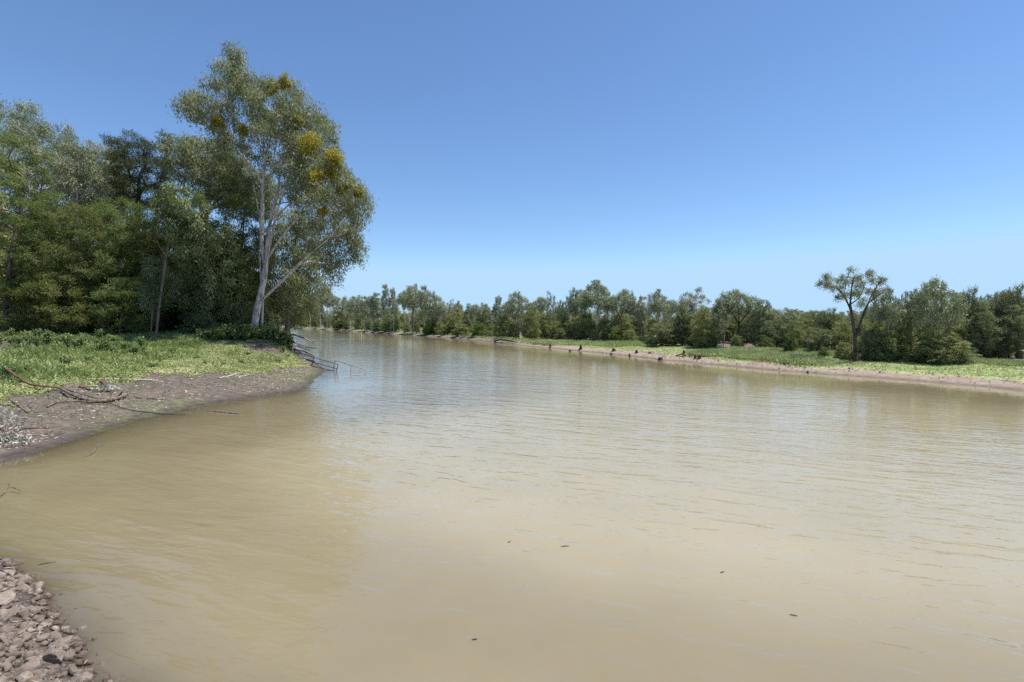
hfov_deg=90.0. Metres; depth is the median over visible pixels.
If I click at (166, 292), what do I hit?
tea tree
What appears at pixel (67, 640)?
rock
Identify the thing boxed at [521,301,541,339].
gum tree
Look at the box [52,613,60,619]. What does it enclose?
rock
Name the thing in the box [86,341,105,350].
weed plant
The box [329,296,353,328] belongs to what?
gum tree
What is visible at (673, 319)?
gum tree
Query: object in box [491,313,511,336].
gum tree
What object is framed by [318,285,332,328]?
gum tree
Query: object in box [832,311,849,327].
gum tree
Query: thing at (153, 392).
leaf litter
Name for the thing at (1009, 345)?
she oak
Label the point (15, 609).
rock
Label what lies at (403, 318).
gum tree
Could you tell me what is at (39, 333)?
weed plant
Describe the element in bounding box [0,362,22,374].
weed plant
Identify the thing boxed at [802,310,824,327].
gum tree
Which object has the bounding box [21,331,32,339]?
weed plant
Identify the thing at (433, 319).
gum tree
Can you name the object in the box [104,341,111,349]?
weed plant
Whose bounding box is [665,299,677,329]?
gum tree
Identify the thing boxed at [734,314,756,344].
gum tree
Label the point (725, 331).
gum tree
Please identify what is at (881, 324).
gum tree
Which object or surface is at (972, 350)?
bush
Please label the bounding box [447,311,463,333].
gum tree
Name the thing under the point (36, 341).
weed plant
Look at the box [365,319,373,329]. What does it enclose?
gum tree
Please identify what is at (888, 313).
gum tree
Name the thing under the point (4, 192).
gum tree
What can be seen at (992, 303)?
gum tree
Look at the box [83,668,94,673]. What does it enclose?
rock
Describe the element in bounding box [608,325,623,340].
bush
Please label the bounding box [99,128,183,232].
she oak
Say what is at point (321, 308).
gum tree
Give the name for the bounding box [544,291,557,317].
gum tree
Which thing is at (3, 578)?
rock
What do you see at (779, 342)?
gum tree
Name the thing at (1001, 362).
tall grass
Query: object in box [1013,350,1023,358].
bush
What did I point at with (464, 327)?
bush
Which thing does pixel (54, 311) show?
tea tree
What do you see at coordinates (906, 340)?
gum tree
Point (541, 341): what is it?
tall grass
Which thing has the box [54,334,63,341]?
weed plant
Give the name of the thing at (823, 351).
bush
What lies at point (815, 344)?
gum tree
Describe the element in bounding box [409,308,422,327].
bush
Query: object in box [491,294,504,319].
gum tree
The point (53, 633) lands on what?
rock
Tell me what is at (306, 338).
fallen branch
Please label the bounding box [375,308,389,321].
gum tree
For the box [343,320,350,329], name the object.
gum tree
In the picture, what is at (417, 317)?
gum tree
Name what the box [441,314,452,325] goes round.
gum tree
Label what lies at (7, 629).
rock
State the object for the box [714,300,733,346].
gum tree
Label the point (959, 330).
gum tree
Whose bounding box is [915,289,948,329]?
gum tree
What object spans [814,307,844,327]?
gum tree
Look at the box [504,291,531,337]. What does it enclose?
gum tree
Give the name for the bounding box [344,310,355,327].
gum tree
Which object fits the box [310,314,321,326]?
gum tree
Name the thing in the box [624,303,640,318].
gum tree
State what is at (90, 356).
weed plant
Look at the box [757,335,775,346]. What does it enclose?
bush
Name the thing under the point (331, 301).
gum tree
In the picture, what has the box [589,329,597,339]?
bush
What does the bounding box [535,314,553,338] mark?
gum tree
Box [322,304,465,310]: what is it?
power line
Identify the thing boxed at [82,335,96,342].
weed plant
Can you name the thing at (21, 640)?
gravel
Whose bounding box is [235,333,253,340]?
bramble bush
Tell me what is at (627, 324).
gum tree
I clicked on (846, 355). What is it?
bush
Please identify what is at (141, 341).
weed plant
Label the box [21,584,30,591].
rock
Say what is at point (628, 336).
bush
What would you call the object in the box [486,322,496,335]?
gum tree
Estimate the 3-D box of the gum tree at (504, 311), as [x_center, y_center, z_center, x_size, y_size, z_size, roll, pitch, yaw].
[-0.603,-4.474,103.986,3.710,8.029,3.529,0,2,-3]
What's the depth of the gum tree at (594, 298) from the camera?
85.19 m
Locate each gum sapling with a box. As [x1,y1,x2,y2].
[132,257,180,338]
[146,181,214,338]
[247,231,283,326]
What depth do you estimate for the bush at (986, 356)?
42.31 m
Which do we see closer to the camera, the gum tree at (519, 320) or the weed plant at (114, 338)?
the weed plant at (114, 338)
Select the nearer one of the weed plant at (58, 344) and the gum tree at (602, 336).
the weed plant at (58, 344)
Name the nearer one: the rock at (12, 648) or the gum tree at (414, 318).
the rock at (12, 648)
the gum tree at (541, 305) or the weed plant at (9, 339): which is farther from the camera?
the gum tree at (541, 305)
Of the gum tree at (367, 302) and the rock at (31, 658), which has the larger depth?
the gum tree at (367, 302)
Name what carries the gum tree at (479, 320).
on the ground at (76, 429)
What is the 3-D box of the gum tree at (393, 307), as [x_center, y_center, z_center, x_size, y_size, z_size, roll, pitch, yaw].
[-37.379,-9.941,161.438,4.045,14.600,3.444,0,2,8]
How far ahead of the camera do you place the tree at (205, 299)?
48.41 m
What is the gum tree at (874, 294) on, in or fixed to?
on the ground at (76, 429)
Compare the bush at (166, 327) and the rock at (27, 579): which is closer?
the rock at (27, 579)
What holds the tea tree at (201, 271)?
on the ground at (76, 429)
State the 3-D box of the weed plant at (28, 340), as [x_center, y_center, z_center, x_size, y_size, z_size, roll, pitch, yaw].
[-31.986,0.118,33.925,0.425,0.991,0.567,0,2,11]
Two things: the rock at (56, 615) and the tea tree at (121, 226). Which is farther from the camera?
the tea tree at (121, 226)
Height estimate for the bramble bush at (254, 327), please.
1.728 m
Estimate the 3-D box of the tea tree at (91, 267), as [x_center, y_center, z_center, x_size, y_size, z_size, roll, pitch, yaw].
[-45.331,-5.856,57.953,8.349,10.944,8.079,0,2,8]
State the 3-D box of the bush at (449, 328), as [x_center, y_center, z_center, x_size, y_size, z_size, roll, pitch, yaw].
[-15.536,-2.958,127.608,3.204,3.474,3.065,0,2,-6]
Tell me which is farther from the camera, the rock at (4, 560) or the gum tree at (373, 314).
the gum tree at (373, 314)
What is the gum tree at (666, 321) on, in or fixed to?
on the ground at (76, 429)
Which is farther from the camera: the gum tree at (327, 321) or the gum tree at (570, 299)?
the gum tree at (327, 321)
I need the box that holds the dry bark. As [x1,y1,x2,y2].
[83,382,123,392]
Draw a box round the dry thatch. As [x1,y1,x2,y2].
[245,341,285,354]
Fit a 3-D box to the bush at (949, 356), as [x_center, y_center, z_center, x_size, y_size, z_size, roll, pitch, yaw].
[33.900,0.538,40.501,4.233,2.650,4.494,0,2,-12]
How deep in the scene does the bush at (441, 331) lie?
127.28 m
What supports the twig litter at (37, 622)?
on the ground at (76, 429)
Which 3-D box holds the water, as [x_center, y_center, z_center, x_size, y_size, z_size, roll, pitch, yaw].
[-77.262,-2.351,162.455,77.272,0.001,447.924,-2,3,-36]
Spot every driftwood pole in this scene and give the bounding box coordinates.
[88,378,158,380]
[219,372,238,378]
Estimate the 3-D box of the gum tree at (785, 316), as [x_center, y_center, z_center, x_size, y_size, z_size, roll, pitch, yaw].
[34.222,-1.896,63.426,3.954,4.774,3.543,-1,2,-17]
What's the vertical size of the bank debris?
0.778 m
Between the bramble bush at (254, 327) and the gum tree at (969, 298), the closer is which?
the gum tree at (969, 298)
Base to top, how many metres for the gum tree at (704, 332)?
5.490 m
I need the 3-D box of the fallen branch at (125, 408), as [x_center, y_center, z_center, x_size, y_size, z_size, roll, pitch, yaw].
[-17.367,2.666,22.407,7.446,0.949,0.992,0,2,11]
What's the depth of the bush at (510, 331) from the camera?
98.79 m
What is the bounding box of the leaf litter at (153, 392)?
[0,342,316,448]
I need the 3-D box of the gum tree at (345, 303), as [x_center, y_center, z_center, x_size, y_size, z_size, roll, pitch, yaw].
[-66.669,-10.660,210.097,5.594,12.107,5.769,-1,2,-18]
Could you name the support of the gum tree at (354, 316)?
on the ground at (76, 429)
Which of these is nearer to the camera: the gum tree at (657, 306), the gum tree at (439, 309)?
the gum tree at (657, 306)
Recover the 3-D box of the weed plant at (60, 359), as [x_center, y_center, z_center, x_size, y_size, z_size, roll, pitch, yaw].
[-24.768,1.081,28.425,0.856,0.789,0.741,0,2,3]
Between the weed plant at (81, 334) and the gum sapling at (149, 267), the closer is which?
the weed plant at (81, 334)
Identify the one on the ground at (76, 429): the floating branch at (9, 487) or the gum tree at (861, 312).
the gum tree at (861, 312)
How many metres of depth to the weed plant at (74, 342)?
35.31 m
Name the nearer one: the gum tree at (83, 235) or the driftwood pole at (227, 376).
the driftwood pole at (227, 376)
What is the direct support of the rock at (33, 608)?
on the ground at (76, 429)
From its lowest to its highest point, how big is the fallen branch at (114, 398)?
0.562 m
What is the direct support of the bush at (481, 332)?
on the ground at (76, 429)
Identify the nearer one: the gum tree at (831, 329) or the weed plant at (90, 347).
the weed plant at (90, 347)
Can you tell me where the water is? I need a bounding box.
[0,328,1023,681]
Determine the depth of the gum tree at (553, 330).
95.56 m
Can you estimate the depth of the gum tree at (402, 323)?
177.01 m
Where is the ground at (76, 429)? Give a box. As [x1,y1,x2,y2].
[0,321,1023,681]
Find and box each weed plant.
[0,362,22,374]
[1,333,19,345]
[7,327,15,335]
[7,342,29,349]
[13,336,24,344]
[16,361,35,370]
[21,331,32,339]
[25,336,33,344]
[31,335,40,346]
[32,328,43,337]
[41,329,52,343]
[50,342,65,347]
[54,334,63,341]
[54,354,76,365]
[58,334,72,347]
[69,339,82,345]
[69,344,85,347]
[75,336,84,348]
[75,354,98,360]
[77,331,91,337]
[81,344,95,350]
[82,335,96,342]
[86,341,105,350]
[94,328,104,338]
[100,337,110,349]
[102,345,119,351]
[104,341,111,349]
[109,335,123,340]
[111,339,122,345]
[121,341,127,349]
[127,343,140,351]
[134,336,146,347]
[145,362,160,366]
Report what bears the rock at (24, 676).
on the ground at (76, 429)
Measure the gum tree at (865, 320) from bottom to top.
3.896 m
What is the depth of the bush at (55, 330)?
54.10 m
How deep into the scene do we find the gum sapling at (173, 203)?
42.95 m
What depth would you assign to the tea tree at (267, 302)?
55.98 m
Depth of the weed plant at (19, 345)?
32.98 m
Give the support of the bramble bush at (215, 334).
on the ground at (76, 429)
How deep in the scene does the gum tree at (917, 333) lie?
44.31 m
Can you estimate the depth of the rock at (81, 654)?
6.10 m
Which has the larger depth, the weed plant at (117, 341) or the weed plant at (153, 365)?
the weed plant at (117, 341)
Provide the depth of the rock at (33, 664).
5.51 m
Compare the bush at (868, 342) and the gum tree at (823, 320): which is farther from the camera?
the gum tree at (823, 320)
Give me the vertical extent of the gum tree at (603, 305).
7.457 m
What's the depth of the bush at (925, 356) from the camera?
41.00 m
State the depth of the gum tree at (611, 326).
80.85 m
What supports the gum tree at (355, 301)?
on the ground at (76, 429)
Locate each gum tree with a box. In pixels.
[0,93,100,235]
[0,158,26,220]
[0,226,18,254]
[0,235,19,310]
[38,136,144,243]
[39,205,129,253]
[148,126,282,275]
[165,36,376,327]
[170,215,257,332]
[260,207,334,332]
[299,318,309,326]
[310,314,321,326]
[316,294,325,327]
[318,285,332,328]
[319,309,325,327]
[323,317,331,327]
[324,294,339,315]
[325,308,336,318]
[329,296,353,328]
[342,301,353,329]
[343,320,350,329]
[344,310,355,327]
[345,295,363,329]
[352,309,361,318]
[354,317,365,329]
[359,295,370,330]
[363,296,377,330]
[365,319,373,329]
[369,292,381,319]
[371,318,384,331]
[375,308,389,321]
[379,284,390,318]
[380,312,394,331]
[388,287,398,330]
[388,308,404,329]
[391,315,400,331]
[394,292,408,321]
[399,282,423,332]
[399,311,410,324]
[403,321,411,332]
[408,311,416,327]
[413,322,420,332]
[414,310,427,324]
[419,285,428,325]
[420,290,445,333]
[430,314,437,325]
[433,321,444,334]
[434,302,448,320]
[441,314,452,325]
[444,298,454,322]
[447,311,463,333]
[451,300,464,320]
[463,314,472,332]
[468,303,481,322]
[473,318,485,333]
[477,303,491,325]
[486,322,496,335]
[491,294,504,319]
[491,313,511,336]
[501,300,511,320]
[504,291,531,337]
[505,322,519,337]
[517,315,523,326]
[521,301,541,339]
[532,297,548,313]
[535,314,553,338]
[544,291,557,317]
[544,308,570,323]
[549,320,559,338]
[555,300,570,325]
[555,318,571,337]
[565,287,584,316]
[565,314,585,339]
[573,295,592,339]
[573,311,595,339]
[577,309,595,321]
[578,279,612,329]
[592,317,611,340]
[596,295,613,319]
[602,311,610,326]
[605,321,619,339]
[606,289,637,327]
[609,315,619,323]
[613,309,629,321]
[616,314,640,339]
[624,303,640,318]
[629,313,648,330]
[634,294,649,340]
[635,323,647,339]
[643,316,658,336]
[645,288,671,340]
[651,316,664,325]
[658,318,671,339]
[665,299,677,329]
[667,312,691,324]
[667,322,686,343]
[675,286,711,327]
[675,298,695,313]
[678,313,700,345]
[687,303,723,347]
[689,321,715,345]
[710,289,763,338]
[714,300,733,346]
[718,314,729,334]
[719,319,730,342]
[721,314,747,342]
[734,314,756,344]
[747,298,779,346]
[759,320,778,344]
[760,307,781,323]
[771,317,789,347]
[773,307,801,326]
[781,318,807,348]
[793,314,815,345]
[799,326,823,348]
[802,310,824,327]
[806,327,838,350]
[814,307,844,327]
[815,265,894,361]
[824,319,843,340]
[826,320,860,349]
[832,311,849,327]
[840,311,863,341]
[851,315,871,336]
[857,306,885,321]
[857,318,889,349]
[862,308,873,319]
[866,289,910,335]
[873,322,893,332]
[875,319,919,357]
[889,318,922,348]
[900,287,925,349]
[905,322,952,352]
[907,275,971,358]
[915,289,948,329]
[936,326,961,344]
[944,319,980,354]
[954,284,989,341]
[977,325,1015,356]
[983,291,1006,356]
[995,282,1023,353]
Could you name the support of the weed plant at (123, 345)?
on the ground at (76, 429)
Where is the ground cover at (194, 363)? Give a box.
[0,336,309,405]
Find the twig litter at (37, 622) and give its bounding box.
[0,557,115,681]
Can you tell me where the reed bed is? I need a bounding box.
[677,347,847,366]
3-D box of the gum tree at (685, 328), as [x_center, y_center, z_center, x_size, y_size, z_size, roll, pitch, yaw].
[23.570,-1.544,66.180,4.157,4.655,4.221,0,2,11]
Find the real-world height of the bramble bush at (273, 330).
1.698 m
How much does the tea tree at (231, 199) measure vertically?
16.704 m
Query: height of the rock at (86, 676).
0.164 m
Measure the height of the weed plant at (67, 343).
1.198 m
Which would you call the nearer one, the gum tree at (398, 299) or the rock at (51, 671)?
the rock at (51, 671)
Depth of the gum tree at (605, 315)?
102.08 m
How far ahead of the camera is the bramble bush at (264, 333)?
46.55 m
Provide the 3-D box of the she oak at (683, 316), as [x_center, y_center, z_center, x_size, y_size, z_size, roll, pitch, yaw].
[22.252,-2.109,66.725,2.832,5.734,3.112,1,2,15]
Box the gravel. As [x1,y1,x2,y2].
[0,555,124,681]
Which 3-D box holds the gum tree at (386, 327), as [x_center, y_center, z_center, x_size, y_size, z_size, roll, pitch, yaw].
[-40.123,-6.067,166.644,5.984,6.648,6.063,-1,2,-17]
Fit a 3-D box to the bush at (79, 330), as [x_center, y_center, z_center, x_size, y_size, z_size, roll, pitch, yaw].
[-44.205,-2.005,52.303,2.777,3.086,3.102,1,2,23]
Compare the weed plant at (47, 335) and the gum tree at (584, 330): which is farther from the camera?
the gum tree at (584, 330)
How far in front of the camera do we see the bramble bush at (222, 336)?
46.03 m
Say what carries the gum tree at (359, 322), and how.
on the ground at (76, 429)
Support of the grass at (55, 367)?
on the ground at (76, 429)
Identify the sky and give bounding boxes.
[0,0,1023,318]
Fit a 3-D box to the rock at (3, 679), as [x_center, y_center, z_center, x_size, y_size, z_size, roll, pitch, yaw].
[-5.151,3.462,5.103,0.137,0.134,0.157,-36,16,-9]
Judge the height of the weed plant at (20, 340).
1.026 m
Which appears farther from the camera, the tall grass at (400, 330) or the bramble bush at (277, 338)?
the tall grass at (400, 330)
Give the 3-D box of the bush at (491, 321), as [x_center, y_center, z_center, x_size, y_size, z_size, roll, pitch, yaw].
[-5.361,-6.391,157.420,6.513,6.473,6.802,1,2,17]
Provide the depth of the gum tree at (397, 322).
162.05 m
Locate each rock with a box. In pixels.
[0,558,10,562]
[0,575,6,581]
[0,590,15,606]
[0,609,11,623]
[0,626,15,632]
[0,635,6,641]
[0,677,7,681]
[3,570,15,576]
[5,632,14,639]
[6,581,14,588]
[8,645,16,651]
[10,607,21,615]
[12,574,23,578]
[13,658,41,676]
[15,670,32,681]
[17,575,32,582]
[18,621,34,630]
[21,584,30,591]
[23,656,43,664]
[29,606,37,612]
[32,581,44,592]
[38,602,46,605]
[42,647,65,663]
[48,668,54,674]
[49,631,57,639]
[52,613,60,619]
[52,635,73,647]
[67,649,75,657]
[70,671,92,681]
[73,637,82,643]
[76,650,89,658]
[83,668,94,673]
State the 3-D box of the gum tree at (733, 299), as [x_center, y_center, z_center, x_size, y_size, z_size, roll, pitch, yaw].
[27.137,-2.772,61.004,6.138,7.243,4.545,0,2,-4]
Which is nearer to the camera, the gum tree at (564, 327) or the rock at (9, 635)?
the rock at (9, 635)
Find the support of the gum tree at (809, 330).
on the ground at (76, 429)
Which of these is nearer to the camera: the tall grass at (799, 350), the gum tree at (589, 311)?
the tall grass at (799, 350)
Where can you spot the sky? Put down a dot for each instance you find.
(763, 149)
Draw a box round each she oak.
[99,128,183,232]
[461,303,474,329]
[672,305,691,345]
[961,299,1004,357]
[990,303,1023,357]
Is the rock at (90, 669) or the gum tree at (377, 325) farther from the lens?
the gum tree at (377, 325)
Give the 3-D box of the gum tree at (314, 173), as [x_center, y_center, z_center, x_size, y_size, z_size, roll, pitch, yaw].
[-22.947,-14.551,49.094,20.167,28.858,14.144,0,2,0]
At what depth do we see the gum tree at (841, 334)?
48.97 m
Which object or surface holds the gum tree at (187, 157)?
on the ground at (76, 429)
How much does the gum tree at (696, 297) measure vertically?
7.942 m
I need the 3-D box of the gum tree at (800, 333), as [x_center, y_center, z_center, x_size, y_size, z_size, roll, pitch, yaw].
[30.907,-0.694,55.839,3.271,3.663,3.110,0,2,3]
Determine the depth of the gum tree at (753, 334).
58.07 m
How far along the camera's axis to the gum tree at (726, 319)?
82.00 m
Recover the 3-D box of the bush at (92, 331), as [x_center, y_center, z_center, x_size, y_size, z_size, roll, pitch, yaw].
[-41.525,-2.380,52.298,4.184,4.158,3.972,-1,2,-17]
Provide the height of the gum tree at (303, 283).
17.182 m
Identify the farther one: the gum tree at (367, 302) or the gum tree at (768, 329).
the gum tree at (367, 302)
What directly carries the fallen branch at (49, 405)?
on the ground at (76, 429)
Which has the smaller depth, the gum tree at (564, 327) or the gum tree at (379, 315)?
the gum tree at (564, 327)
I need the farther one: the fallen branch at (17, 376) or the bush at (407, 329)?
the bush at (407, 329)
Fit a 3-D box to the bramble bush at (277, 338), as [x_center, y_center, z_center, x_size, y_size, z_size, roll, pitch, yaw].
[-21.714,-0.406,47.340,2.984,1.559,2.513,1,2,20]
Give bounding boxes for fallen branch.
[2,366,73,391]
[8,398,27,412]
[20,427,51,428]
[34,390,176,414]
[46,400,67,407]
[60,383,127,402]
[291,333,330,347]
[293,348,338,370]
[494,336,517,342]
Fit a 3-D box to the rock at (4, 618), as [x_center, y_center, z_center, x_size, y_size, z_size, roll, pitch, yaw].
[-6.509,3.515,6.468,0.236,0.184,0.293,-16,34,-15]
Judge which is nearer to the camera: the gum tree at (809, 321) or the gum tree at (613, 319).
the gum tree at (809, 321)
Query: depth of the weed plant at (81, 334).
40.92 m
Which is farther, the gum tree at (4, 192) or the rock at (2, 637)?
the gum tree at (4, 192)
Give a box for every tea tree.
[0,126,80,332]
[0,227,34,330]
[0,246,42,332]
[0,269,106,334]
[2,237,63,332]
[8,193,130,335]
[27,238,86,318]
[66,195,173,333]
[72,243,112,328]
[84,277,163,335]
[93,222,145,300]
[113,202,193,330]
[118,231,204,330]
[171,234,267,320]
[187,240,227,320]
[208,254,284,329]
[214,174,278,326]
[270,282,310,348]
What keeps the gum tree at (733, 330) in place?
on the ground at (76, 429)
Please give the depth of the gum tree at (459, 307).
129.99 m
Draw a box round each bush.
[33,304,69,333]
[66,310,93,334]
[85,302,126,333]
[154,314,181,330]
[196,327,214,337]
[205,327,220,338]
[217,324,246,339]
[218,330,230,339]
[221,323,248,328]
[228,326,245,339]
[235,328,257,337]
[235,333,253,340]
[244,322,266,336]
[253,324,283,338]
[254,326,279,339]
[256,329,293,343]
[277,335,297,347]
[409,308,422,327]
[423,319,435,334]
[437,324,447,335]
[444,323,452,333]
[451,323,470,335]
[468,321,487,337]
[485,310,497,326]
[525,330,536,339]
[554,327,565,339]
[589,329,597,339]
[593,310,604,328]
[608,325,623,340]
[622,329,638,340]
[643,322,676,345]
[730,334,744,346]
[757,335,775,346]
[781,328,799,350]
[817,345,829,356]
[834,340,849,357]
[840,347,852,359]
[851,328,882,360]
[863,349,875,360]
[866,327,904,360]
[902,351,914,361]
[909,331,979,363]
[909,344,931,361]
[958,346,981,357]
[978,352,992,358]
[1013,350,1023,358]
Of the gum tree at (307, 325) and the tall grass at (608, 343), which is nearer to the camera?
the tall grass at (608, 343)
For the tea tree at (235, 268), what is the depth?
58.28 m
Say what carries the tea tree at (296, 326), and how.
on the ground at (76, 429)
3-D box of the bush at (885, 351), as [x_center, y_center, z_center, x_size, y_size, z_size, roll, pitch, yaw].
[31.389,0.318,43.021,2.585,3.035,2.603,-1,2,-22]
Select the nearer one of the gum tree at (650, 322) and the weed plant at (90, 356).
the weed plant at (90, 356)
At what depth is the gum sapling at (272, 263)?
52.70 m
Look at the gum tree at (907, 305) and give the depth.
43.22 m
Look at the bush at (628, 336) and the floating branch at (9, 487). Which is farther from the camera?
the bush at (628, 336)
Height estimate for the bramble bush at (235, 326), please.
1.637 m
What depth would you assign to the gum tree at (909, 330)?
47.42 m
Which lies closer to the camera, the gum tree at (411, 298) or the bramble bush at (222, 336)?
the bramble bush at (222, 336)
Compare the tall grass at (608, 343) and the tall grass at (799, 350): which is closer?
the tall grass at (799, 350)
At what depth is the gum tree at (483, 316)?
116.02 m
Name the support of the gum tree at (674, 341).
on the ground at (76, 429)
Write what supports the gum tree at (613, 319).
on the ground at (76, 429)
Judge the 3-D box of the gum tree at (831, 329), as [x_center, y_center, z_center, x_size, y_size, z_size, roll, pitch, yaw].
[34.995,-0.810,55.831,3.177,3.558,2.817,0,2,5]
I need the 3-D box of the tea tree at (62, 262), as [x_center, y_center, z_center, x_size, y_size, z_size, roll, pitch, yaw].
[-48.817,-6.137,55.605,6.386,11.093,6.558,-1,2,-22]
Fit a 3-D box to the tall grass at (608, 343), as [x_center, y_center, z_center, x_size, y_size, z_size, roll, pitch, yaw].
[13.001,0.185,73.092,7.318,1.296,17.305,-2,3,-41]
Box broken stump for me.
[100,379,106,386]
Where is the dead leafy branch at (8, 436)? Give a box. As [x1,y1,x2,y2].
[0,402,42,447]
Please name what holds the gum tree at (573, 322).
on the ground at (76, 429)
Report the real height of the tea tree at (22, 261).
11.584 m
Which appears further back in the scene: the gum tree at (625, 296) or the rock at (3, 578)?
the gum tree at (625, 296)
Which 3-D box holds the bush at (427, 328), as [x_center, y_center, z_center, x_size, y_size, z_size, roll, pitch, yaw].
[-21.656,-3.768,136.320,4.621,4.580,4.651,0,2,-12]
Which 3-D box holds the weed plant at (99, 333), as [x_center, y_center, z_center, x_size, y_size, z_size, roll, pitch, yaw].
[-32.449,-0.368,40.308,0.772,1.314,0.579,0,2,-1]
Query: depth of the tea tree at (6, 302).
45.65 m
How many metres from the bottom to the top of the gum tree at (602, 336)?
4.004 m
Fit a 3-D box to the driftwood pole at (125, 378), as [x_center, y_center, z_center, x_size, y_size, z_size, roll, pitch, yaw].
[-20.379,2.037,26.944,2.962,0.352,0.211,-2,3,-41]
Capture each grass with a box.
[0,328,303,397]
[299,325,509,337]
[446,333,586,345]
[551,344,1023,381]
[558,339,658,346]
[727,345,903,358]
[964,357,1023,366]
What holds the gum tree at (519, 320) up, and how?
on the ground at (76, 429)
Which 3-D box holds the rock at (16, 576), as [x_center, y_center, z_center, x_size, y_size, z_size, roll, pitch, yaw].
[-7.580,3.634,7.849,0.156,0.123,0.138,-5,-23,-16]
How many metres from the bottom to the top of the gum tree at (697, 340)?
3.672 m
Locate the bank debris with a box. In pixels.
[606,348,1023,383]
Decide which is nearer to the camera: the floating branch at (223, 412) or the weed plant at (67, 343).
the floating branch at (223, 412)
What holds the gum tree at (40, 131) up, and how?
on the ground at (76, 429)
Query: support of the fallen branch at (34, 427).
on the ground at (76, 429)
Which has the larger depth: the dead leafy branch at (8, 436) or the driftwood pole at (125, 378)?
the driftwood pole at (125, 378)
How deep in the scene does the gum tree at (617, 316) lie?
108.24 m
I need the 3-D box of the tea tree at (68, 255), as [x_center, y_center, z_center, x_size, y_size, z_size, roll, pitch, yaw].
[-41.491,-7.123,48.785,9.220,13.506,10.077,0,2,0]
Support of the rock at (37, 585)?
on the gravel
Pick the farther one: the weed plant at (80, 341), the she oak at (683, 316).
the she oak at (683, 316)
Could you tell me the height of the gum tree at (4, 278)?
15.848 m
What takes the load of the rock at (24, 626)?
on the gravel
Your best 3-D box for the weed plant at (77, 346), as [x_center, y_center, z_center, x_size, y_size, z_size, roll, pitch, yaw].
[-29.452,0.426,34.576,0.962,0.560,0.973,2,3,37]
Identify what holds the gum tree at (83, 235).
on the ground at (76, 429)
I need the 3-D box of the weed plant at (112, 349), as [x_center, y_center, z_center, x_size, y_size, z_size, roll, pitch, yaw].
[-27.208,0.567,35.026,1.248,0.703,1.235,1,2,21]
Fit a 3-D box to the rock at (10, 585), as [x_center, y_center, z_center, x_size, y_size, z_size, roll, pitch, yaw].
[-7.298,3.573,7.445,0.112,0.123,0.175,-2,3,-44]
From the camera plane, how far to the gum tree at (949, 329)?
46.31 m
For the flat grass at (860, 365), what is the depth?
39.18 m
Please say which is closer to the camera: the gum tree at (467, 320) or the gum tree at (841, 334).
the gum tree at (841, 334)
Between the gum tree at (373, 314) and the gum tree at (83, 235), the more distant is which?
the gum tree at (373, 314)
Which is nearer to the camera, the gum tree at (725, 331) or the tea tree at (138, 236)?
the tea tree at (138, 236)
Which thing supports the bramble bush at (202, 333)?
on the ground at (76, 429)
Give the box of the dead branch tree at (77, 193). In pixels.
[71,180,88,257]
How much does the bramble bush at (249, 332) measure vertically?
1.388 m
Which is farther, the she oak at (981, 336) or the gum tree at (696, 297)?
the gum tree at (696, 297)
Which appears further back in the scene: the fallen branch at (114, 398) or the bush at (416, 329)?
the bush at (416, 329)
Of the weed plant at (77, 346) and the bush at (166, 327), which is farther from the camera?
the bush at (166, 327)
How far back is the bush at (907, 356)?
41.77 m
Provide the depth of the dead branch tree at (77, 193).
59.28 m
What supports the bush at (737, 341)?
on the ground at (76, 429)
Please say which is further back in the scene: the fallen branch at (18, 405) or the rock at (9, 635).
the fallen branch at (18, 405)
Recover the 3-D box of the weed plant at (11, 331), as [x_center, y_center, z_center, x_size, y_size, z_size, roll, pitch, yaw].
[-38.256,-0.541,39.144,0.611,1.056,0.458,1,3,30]
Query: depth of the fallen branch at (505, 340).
91.58 m
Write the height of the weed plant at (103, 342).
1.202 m
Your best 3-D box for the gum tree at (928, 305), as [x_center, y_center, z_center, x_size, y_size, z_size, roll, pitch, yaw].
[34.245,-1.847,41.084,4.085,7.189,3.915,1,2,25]
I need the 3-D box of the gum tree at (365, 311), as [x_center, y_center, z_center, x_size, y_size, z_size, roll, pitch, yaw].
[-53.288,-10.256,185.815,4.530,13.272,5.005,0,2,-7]
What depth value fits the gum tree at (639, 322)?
97.15 m
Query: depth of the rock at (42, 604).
7.17 m
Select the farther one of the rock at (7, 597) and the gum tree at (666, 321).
the gum tree at (666, 321)
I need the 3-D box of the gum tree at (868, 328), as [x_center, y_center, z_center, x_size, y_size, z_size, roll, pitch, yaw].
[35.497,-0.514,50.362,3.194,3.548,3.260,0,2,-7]
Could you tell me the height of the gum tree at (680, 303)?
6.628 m
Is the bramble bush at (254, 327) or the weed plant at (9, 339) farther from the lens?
the bramble bush at (254, 327)
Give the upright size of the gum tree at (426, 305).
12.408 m
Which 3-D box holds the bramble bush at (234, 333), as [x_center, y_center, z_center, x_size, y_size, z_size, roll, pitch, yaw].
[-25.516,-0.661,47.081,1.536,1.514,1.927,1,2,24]
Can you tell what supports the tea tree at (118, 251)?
on the ground at (76, 429)
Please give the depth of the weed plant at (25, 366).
26.10 m
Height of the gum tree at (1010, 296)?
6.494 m
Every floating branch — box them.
[0,477,21,496]
[206,411,238,413]
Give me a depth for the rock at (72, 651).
6.06 m
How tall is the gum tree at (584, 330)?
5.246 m

